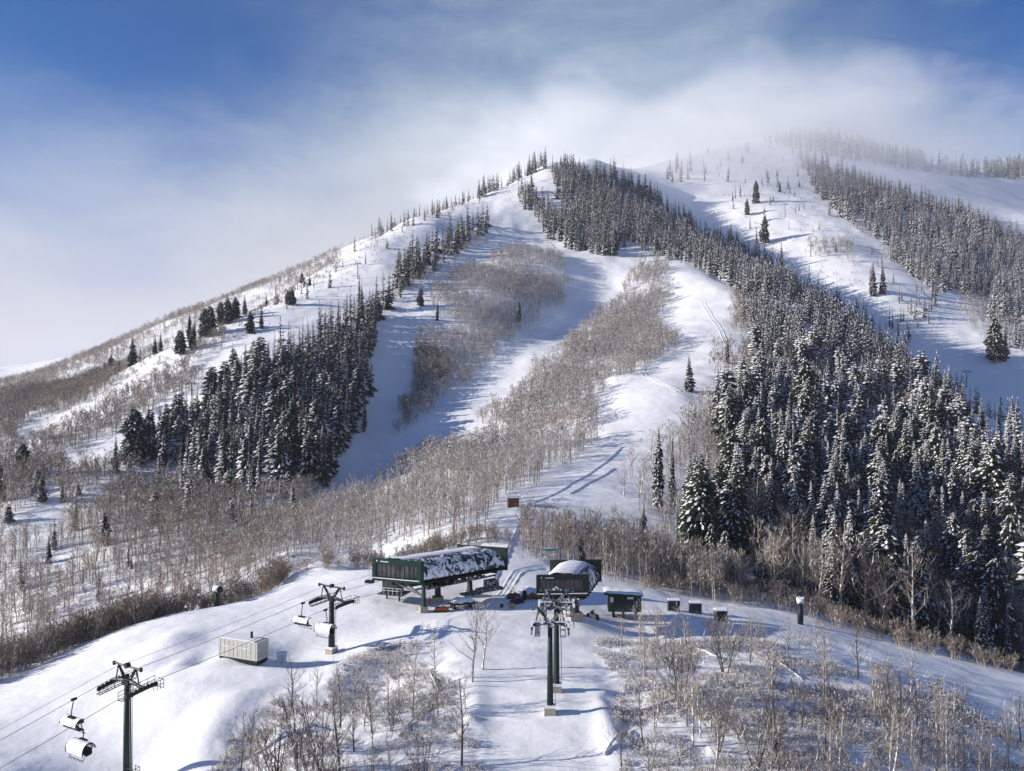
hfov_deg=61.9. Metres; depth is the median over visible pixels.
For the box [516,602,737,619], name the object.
path
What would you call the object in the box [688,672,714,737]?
aspen
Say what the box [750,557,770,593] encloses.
conifer
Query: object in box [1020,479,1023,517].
conifer
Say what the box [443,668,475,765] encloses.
aspen
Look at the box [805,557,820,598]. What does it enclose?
aspen
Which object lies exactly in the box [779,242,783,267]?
conifer
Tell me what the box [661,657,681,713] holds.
aspen
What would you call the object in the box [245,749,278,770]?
aspen
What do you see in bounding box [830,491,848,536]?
conifer
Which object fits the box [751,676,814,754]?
aspen
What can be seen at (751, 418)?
conifer
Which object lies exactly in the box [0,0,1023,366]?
sky
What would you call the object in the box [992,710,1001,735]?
aspen
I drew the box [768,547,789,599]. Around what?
conifer
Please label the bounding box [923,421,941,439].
conifer
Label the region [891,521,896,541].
conifer
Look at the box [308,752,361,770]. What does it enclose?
aspen
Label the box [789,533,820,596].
aspen
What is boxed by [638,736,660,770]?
aspen
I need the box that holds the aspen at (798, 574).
[788,543,817,595]
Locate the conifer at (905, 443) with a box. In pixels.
[892,418,915,482]
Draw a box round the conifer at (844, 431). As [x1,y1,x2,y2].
[841,418,848,443]
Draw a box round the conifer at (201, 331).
[196,308,209,337]
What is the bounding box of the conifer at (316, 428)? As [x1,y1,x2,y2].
[309,416,331,481]
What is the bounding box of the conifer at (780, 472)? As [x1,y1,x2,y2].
[778,462,782,494]
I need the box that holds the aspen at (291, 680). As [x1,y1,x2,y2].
[277,655,311,710]
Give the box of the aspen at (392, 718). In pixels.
[383,694,410,730]
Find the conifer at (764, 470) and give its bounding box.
[758,455,781,501]
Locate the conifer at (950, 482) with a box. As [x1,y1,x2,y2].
[943,462,960,521]
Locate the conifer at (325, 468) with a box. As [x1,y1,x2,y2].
[315,425,329,488]
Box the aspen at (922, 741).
[903,729,934,770]
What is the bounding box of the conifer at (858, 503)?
[857,490,862,513]
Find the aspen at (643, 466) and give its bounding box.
[635,451,652,493]
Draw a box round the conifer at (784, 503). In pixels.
[777,484,789,532]
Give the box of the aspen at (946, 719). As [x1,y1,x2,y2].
[924,695,966,770]
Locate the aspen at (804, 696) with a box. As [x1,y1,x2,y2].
[793,667,822,726]
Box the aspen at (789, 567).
[782,550,795,579]
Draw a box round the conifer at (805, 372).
[787,360,820,418]
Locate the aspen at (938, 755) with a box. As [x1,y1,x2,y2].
[917,716,962,770]
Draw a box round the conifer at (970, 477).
[968,465,972,500]
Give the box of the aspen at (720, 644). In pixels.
[697,606,751,673]
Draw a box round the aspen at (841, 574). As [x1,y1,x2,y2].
[818,515,866,612]
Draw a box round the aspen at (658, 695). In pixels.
[648,679,671,727]
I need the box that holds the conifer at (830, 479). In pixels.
[823,461,840,499]
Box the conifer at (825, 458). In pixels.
[822,436,827,476]
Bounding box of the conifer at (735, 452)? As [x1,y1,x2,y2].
[732,442,738,467]
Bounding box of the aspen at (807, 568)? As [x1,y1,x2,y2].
[793,540,818,604]
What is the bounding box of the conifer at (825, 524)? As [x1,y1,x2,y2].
[816,505,843,546]
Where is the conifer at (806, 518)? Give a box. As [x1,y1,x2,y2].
[804,505,808,527]
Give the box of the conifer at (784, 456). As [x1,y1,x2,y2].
[776,445,788,464]
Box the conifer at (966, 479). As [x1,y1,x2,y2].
[963,472,977,500]
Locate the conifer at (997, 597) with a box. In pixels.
[969,558,1023,663]
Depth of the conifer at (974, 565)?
224.85 m
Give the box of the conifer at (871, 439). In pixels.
[868,425,878,448]
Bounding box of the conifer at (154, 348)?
[151,336,157,354]
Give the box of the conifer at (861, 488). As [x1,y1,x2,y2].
[849,474,866,513]
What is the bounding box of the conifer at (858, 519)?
[840,500,864,540]
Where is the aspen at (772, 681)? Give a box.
[755,633,786,709]
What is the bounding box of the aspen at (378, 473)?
[373,455,386,478]
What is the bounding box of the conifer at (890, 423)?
[886,411,894,437]
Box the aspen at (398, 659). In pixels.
[390,650,409,699]
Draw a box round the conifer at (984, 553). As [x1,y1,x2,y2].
[976,543,992,568]
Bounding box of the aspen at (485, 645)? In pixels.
[474,604,501,669]
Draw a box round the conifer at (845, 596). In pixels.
[816,537,854,611]
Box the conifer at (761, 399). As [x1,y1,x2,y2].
[760,383,764,415]
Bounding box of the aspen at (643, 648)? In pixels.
[624,611,655,676]
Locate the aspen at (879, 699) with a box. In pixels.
[869,671,898,732]
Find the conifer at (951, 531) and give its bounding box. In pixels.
[936,516,964,580]
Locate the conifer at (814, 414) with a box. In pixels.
[810,410,822,436]
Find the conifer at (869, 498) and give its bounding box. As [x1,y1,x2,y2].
[862,489,878,517]
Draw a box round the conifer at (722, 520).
[716,466,751,557]
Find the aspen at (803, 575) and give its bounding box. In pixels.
[790,539,820,596]
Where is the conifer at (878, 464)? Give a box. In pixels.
[867,450,890,492]
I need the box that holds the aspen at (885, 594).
[869,570,895,632]
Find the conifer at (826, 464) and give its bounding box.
[823,441,831,475]
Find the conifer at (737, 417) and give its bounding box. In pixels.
[733,391,741,424]
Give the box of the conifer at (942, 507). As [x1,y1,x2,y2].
[934,485,947,570]
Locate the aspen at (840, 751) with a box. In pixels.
[815,701,861,770]
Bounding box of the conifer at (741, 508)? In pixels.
[720,446,754,559]
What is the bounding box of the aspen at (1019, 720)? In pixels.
[1013,703,1023,730]
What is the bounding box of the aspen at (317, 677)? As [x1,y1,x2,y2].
[308,660,323,700]
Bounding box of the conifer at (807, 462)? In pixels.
[798,449,813,482]
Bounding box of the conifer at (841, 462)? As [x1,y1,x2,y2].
[839,432,846,492]
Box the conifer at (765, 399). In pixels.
[756,379,771,421]
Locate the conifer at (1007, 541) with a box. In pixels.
[993,515,1023,578]
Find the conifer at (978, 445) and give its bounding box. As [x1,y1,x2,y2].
[974,438,982,454]
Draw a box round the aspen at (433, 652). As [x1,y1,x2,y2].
[419,627,444,680]
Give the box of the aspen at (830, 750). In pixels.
[804,720,851,770]
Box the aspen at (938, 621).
[928,589,947,642]
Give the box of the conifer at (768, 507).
[759,480,775,557]
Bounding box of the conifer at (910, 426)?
[907,417,916,447]
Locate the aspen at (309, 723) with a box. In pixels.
[296,704,323,755]
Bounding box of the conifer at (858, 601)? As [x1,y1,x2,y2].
[854,536,881,628]
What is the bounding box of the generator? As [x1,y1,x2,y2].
[218,631,268,665]
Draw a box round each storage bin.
[667,598,679,611]
[689,600,701,614]
[713,607,728,621]
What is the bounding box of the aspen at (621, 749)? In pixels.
[602,709,632,765]
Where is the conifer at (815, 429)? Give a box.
[797,417,822,468]
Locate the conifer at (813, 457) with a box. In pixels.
[810,453,817,481]
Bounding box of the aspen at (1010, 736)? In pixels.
[991,701,1023,770]
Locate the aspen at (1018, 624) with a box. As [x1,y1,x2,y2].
[1009,591,1023,663]
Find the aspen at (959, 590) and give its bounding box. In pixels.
[937,574,976,613]
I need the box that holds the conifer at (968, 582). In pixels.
[941,556,977,649]
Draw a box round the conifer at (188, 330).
[186,314,191,341]
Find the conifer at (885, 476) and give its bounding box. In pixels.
[878,457,894,513]
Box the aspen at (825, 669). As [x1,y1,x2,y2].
[810,644,838,702]
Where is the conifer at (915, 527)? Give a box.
[902,511,919,552]
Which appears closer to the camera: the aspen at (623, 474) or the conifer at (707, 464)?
the conifer at (707, 464)
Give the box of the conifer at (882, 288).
[878,263,886,293]
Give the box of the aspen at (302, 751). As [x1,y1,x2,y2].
[282,723,332,770]
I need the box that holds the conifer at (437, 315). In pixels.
[435,301,438,320]
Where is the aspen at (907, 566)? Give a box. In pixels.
[901,552,920,596]
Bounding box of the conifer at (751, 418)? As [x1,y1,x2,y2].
[747,407,755,425]
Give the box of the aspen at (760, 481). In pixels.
[746,476,774,551]
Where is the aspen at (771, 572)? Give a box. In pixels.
[759,527,791,595]
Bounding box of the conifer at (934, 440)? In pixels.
[921,427,952,471]
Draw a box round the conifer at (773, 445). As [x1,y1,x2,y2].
[772,434,776,458]
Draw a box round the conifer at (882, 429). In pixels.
[867,417,895,460]
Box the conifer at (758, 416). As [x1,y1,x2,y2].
[756,407,760,429]
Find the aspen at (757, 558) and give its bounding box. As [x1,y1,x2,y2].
[748,526,791,580]
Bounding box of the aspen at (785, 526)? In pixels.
[771,512,797,553]
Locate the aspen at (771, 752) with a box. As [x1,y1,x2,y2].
[747,713,783,770]
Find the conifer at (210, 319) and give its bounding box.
[202,306,217,334]
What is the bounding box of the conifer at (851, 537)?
[841,507,857,617]
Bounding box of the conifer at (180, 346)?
[173,330,187,353]
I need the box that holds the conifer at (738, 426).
[735,410,750,439]
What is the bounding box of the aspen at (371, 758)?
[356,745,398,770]
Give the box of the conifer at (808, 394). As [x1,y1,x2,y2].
[796,378,821,422]
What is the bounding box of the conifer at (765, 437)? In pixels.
[753,417,774,462]
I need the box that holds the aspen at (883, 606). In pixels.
[843,548,927,634]
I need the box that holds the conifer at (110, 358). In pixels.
[105,354,115,375]
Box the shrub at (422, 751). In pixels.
[401,720,444,770]
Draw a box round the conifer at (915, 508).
[903,504,931,542]
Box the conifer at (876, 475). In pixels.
[866,473,887,493]
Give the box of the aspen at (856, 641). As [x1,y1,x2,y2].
[844,612,872,679]
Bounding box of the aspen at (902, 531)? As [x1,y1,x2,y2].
[897,522,907,544]
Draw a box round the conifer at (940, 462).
[934,440,949,490]
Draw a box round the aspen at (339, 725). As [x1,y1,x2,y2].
[321,688,365,770]
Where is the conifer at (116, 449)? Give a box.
[111,435,120,471]
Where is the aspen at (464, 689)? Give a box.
[456,672,471,708]
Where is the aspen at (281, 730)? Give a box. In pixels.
[254,711,298,770]
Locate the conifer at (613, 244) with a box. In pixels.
[610,223,617,255]
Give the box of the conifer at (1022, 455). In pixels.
[1020,431,1023,480]
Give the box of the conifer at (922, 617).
[900,560,934,641]
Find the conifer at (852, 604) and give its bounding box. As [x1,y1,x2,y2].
[847,537,864,615]
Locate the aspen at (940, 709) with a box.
[920,684,961,754]
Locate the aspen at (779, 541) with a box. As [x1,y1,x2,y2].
[756,525,794,565]
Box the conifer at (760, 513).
[752,487,764,565]
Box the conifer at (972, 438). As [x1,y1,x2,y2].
[962,428,982,453]
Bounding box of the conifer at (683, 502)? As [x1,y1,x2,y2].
[678,492,690,537]
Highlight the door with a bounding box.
[718,612,724,621]
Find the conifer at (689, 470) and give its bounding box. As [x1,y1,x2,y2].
[677,457,693,540]
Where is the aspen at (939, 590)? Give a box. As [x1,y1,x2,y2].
[929,564,948,629]
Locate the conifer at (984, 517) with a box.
[974,493,992,539]
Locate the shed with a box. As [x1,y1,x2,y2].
[603,586,642,617]
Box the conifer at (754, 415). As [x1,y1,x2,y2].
[753,397,756,430]
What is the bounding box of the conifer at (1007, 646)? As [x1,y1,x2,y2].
[1003,606,1012,668]
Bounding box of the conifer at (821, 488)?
[819,477,827,500]
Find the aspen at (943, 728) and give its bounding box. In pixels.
[929,703,953,761]
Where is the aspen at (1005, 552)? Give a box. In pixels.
[998,547,1022,590]
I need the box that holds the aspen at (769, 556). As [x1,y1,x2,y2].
[762,537,789,573]
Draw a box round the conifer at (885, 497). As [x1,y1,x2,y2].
[861,478,904,543]
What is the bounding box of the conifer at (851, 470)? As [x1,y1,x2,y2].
[849,449,854,485]
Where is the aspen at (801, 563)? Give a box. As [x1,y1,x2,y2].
[797,545,817,593]
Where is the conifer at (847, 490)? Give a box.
[843,462,852,512]
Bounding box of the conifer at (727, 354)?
[724,340,729,361]
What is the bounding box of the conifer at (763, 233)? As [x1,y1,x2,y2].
[758,216,769,242]
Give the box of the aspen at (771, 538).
[757,531,787,584]
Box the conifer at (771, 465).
[768,457,776,492]
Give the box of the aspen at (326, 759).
[293,737,352,770]
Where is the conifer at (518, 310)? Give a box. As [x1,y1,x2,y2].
[516,302,521,321]
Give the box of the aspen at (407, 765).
[399,759,413,770]
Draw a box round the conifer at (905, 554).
[902,535,908,564]
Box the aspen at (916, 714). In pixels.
[896,674,927,727]
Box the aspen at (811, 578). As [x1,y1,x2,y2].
[804,549,820,596]
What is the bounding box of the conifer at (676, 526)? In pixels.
[674,500,678,558]
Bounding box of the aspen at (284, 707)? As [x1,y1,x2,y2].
[270,677,329,758]
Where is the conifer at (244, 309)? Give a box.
[241,296,247,314]
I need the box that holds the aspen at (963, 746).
[950,710,988,770]
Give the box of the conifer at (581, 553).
[578,535,585,559]
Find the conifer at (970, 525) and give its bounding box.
[960,506,975,538]
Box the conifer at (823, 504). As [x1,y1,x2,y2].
[814,478,830,541]
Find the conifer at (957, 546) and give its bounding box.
[938,529,982,605]
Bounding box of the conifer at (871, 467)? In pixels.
[864,436,897,509]
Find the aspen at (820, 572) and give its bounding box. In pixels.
[806,535,835,602]
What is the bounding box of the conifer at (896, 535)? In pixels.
[894,526,904,559]
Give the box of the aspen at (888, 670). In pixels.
[875,655,906,720]
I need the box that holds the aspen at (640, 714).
[626,688,649,744]
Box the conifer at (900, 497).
[897,479,905,542]
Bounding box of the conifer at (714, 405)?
[709,370,721,443]
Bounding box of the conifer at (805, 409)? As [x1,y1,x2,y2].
[792,394,810,422]
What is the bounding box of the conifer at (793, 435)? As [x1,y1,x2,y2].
[792,425,795,454]
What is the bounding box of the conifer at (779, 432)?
[776,411,785,452]
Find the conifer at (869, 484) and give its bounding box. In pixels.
[865,478,870,508]
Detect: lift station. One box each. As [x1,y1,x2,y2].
[365,544,507,612]
[536,559,601,621]
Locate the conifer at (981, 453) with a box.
[978,450,986,461]
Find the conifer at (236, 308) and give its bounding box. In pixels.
[232,297,241,318]
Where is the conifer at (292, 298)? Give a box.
[287,287,296,304]
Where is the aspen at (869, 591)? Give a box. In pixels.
[868,575,892,630]
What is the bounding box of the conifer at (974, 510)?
[961,499,996,548]
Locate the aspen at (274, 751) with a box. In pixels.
[239,712,291,770]
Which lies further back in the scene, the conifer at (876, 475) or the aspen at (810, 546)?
the conifer at (876, 475)
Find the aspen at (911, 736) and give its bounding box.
[895,706,925,770]
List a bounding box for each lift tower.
[96,660,163,770]
[308,583,358,654]
[530,605,573,715]
[538,586,578,692]
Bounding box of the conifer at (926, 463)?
[919,439,935,493]
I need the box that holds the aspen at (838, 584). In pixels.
[817,545,851,612]
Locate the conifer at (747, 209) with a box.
[744,199,749,214]
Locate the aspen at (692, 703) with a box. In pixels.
[673,658,704,746]
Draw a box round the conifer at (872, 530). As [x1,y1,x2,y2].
[858,515,887,549]
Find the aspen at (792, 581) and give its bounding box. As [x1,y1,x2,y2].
[781,512,807,590]
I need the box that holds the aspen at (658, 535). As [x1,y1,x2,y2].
[650,525,673,580]
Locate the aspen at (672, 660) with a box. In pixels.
[651,635,703,705]
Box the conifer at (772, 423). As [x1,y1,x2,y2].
[770,417,775,453]
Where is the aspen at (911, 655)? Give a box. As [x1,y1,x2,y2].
[897,639,922,695]
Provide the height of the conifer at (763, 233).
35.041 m
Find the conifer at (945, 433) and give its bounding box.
[941,430,958,465]
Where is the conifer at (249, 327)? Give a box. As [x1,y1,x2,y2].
[243,311,255,333]
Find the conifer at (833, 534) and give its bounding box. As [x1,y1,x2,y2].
[816,511,850,612]
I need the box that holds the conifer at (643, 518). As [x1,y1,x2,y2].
[638,505,646,548]
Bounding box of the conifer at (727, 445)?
[715,430,746,475]
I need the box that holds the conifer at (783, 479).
[777,453,813,517]
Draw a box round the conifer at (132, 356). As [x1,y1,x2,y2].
[126,336,138,366]
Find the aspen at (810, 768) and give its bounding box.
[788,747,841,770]
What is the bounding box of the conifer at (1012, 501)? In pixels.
[990,473,1023,553]
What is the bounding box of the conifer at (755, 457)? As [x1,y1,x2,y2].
[751,447,763,492]
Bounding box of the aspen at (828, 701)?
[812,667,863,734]
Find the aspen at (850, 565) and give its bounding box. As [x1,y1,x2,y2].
[840,535,863,598]
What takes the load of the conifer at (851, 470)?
on the terrain
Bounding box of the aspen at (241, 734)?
[225,709,254,770]
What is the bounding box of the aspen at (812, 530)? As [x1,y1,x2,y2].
[804,518,822,551]
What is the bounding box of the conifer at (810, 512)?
[805,482,817,543]
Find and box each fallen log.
[393,763,425,770]
[397,700,430,736]
[603,726,632,755]
[637,689,720,713]
[692,643,717,658]
[781,663,802,680]
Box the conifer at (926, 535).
[923,521,932,563]
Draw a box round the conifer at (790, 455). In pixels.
[787,441,792,467]
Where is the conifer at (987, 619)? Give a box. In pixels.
[974,586,993,659]
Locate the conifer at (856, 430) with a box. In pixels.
[850,412,861,458]
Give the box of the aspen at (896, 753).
[882,715,915,770]
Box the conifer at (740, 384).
[736,360,747,404]
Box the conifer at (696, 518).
[674,453,720,551]
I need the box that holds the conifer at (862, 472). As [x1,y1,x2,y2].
[856,439,866,486]
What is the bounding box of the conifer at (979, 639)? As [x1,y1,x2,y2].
[972,596,990,660]
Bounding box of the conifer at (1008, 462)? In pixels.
[1003,436,1015,487]
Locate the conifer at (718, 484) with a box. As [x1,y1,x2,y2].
[709,456,730,516]
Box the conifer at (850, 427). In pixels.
[831,412,858,453]
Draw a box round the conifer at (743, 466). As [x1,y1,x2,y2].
[738,448,749,534]
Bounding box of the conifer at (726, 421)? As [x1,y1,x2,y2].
[723,401,728,439]
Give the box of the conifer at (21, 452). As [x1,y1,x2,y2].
[12,443,31,471]
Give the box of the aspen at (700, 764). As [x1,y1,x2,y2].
[690,750,725,770]
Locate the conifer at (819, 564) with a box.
[810,536,826,600]
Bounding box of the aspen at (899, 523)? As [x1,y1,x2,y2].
[892,506,911,543]
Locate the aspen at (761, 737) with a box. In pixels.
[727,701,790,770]
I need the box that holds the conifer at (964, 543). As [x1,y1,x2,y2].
[960,535,966,563]
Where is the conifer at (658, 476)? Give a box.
[651,427,664,511]
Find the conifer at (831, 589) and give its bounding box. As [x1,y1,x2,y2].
[821,542,844,617]
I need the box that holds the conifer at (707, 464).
[705,451,715,517]
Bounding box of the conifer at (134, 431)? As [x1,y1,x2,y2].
[116,408,152,464]
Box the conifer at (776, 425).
[767,411,796,452]
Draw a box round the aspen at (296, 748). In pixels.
[288,721,302,770]
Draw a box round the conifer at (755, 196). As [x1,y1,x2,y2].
[752,180,760,203]
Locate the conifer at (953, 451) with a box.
[942,436,955,461]
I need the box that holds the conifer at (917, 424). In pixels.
[902,413,925,442]
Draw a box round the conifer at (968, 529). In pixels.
[963,528,975,546]
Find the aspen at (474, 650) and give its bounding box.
[443,599,485,681]
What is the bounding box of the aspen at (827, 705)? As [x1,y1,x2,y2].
[814,691,845,749]
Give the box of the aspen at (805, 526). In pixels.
[791,514,818,556]
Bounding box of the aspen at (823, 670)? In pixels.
[804,634,835,711]
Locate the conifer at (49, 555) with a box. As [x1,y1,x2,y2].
[45,537,52,563]
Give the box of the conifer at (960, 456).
[954,426,969,474]
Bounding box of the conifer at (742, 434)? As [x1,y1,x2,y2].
[739,413,748,456]
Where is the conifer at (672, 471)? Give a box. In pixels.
[667,438,677,505]
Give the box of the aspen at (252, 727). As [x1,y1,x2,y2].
[244,706,260,755]
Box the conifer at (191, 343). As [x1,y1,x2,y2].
[187,323,196,348]
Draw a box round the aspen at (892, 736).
[868,698,910,770]
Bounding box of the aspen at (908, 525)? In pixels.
[900,508,923,543]
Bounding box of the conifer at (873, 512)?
[856,492,890,544]
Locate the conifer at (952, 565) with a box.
[936,551,960,626]
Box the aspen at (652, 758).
[640,740,663,770]
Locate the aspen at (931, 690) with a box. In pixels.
[923,675,949,736]
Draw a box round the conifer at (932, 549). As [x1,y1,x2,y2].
[923,524,940,604]
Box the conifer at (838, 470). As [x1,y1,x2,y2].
[819,456,846,504]
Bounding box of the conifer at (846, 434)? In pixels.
[837,422,851,447]
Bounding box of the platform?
[448,596,475,609]
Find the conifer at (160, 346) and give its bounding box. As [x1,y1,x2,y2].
[158,332,162,351]
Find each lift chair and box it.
[59,697,85,733]
[65,720,95,762]
[292,602,311,628]
[314,608,336,637]
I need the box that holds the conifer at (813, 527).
[804,515,819,600]
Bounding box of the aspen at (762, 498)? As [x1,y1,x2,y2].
[746,484,774,561]
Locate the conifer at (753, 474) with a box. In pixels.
[745,466,764,542]
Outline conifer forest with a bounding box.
[0,122,1023,651]
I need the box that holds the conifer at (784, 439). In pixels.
[775,425,794,462]
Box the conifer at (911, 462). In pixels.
[909,442,919,481]
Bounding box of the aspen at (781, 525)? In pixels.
[767,497,802,576]
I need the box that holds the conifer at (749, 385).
[739,371,759,408]
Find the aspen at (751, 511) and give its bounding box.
[747,482,762,553]
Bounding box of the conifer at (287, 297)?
[284,290,291,303]
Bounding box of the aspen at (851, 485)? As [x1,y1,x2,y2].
[840,474,862,506]
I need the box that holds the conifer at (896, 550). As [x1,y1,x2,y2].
[862,524,919,633]
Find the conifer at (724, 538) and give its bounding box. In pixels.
[713,531,737,582]
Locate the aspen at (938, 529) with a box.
[931,510,943,555]
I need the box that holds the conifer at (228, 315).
[219,297,235,322]
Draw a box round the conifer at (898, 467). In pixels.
[890,450,910,501]
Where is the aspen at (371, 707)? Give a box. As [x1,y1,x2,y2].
[360,685,384,732]
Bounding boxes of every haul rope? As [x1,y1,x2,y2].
[1,580,380,739]
[1,583,410,767]
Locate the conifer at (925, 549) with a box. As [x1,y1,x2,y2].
[909,529,942,620]
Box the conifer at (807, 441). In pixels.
[794,417,821,484]
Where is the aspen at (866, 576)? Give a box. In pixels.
[844,527,902,627]
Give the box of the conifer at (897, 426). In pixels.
[889,404,903,453]
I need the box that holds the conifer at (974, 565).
[951,551,987,609]
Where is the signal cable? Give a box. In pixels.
[0,570,383,729]
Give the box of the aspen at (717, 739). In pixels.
[704,715,733,770]
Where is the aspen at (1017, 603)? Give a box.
[1012,602,1023,661]
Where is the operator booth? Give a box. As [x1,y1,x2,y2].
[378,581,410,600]
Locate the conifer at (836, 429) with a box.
[834,410,838,435]
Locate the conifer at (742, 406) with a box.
[734,388,745,419]
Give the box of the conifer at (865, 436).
[862,432,869,453]
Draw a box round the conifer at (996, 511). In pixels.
[994,508,1000,556]
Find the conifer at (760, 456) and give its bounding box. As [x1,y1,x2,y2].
[748,446,769,472]
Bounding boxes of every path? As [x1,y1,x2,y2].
[493,447,622,578]
[497,564,549,594]
[506,585,535,593]
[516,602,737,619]
[569,468,616,493]
[639,356,680,391]
[701,301,729,346]
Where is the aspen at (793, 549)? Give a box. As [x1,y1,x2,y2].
[785,539,799,590]
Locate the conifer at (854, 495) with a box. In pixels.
[852,472,860,508]
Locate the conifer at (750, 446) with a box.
[742,424,760,470]
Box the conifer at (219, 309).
[214,301,224,325]
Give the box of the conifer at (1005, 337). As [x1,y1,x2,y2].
[1003,327,1010,361]
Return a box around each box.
[276,651,286,662]
[509,603,514,608]
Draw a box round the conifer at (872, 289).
[868,261,877,295]
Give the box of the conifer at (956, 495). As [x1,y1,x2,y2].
[944,477,970,519]
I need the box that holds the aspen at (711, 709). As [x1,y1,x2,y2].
[704,695,718,729]
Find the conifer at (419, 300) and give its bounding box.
[416,286,424,306]
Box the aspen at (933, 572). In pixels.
[918,547,943,597]
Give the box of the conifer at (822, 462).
[817,441,824,482]
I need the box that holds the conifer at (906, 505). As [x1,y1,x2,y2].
[897,483,909,528]
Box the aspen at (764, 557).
[752,536,777,579]
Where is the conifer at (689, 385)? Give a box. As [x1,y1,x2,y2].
[683,356,695,391]
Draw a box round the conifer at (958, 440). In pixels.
[956,417,960,456]
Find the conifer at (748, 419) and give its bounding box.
[736,410,753,453]
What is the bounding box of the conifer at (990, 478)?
[967,446,1010,528]
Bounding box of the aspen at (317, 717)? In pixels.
[286,691,351,770]
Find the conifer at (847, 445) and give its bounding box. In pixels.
[843,441,859,474]
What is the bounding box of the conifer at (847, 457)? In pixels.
[829,445,855,499]
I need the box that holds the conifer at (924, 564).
[905,536,937,633]
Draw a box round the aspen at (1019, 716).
[1007,690,1023,744]
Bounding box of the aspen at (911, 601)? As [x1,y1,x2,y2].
[883,538,945,643]
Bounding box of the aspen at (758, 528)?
[736,514,768,566]
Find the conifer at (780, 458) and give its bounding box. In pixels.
[772,453,786,473]
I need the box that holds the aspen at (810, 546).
[791,529,819,585]
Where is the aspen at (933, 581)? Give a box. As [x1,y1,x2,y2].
[926,564,941,599]
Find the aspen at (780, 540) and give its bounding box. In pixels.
[763,539,795,578]
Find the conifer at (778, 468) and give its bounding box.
[775,460,782,487]
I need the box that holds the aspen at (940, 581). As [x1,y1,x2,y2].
[929,552,952,600]
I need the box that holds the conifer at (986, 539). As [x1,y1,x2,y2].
[974,525,998,558]
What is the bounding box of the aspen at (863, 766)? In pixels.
[852,752,875,770]
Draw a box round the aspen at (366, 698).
[354,665,383,725]
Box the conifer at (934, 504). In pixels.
[922,487,941,543]
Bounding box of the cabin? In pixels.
[506,493,520,507]
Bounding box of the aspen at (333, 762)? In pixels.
[307,749,355,770]
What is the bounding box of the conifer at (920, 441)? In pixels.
[911,427,927,472]
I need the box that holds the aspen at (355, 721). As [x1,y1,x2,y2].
[339,699,362,751]
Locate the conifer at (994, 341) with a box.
[982,317,1006,362]
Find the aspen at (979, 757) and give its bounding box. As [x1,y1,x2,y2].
[965,716,993,770]
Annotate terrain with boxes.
[0,138,1023,770]
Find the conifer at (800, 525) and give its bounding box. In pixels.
[789,508,808,588]
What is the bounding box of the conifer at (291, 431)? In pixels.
[270,411,301,472]
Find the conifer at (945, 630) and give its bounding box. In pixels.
[940,585,958,645]
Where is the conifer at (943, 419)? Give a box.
[936,397,950,431]
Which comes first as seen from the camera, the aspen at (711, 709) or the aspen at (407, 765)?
the aspen at (407, 765)
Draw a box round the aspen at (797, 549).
[788,523,808,592]
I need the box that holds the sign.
[544,548,556,559]
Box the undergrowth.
[209,248,1023,770]
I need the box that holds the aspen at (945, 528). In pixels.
[933,509,964,550]
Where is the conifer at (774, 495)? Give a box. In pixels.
[756,472,780,538]
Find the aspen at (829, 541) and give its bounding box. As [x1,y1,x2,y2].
[810,535,857,588]
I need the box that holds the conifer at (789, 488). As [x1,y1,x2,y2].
[782,465,804,522]
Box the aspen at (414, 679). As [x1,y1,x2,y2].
[390,639,429,715]
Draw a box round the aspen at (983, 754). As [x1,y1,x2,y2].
[972,744,1010,770]
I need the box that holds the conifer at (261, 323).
[258,305,263,328]
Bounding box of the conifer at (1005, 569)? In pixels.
[996,554,1017,626]
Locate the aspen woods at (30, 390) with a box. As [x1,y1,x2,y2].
[0,198,1023,770]
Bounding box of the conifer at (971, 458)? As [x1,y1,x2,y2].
[956,441,984,483]
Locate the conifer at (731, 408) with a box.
[710,385,741,453]
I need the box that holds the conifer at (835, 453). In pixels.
[834,448,843,496]
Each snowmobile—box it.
[433,603,450,612]
[506,591,521,598]
[508,595,523,604]
[522,591,526,599]
[526,591,540,599]
[584,610,598,619]
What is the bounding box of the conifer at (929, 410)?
[920,400,943,433]
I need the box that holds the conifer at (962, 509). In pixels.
[957,491,966,530]
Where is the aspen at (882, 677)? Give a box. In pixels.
[873,660,893,708]
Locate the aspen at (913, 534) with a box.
[901,520,935,561]
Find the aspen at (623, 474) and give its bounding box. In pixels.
[616,460,627,495]
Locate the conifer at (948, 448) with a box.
[944,441,952,470]
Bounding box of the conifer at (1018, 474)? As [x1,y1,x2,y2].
[1010,435,1023,489]
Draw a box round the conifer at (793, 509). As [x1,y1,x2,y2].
[784,483,804,579]
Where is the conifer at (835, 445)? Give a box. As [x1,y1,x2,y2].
[819,441,839,488]
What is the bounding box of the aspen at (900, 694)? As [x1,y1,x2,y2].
[880,663,920,725]
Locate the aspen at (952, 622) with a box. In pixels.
[936,578,972,653]
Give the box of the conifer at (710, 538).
[704,524,718,568]
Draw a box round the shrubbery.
[0,143,1022,678]
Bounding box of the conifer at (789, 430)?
[786,415,792,444]
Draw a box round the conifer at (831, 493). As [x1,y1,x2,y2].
[825,481,840,504]
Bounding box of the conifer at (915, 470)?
[908,450,923,507]
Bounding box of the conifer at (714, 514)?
[708,479,720,542]
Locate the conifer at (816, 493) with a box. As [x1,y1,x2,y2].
[805,469,821,515]
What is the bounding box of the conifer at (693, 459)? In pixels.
[691,453,696,470]
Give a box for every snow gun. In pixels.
[211,585,222,606]
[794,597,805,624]
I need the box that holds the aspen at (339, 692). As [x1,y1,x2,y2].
[327,668,359,727]
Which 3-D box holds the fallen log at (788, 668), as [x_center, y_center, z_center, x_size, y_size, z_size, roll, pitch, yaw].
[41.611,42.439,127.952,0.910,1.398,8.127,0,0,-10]

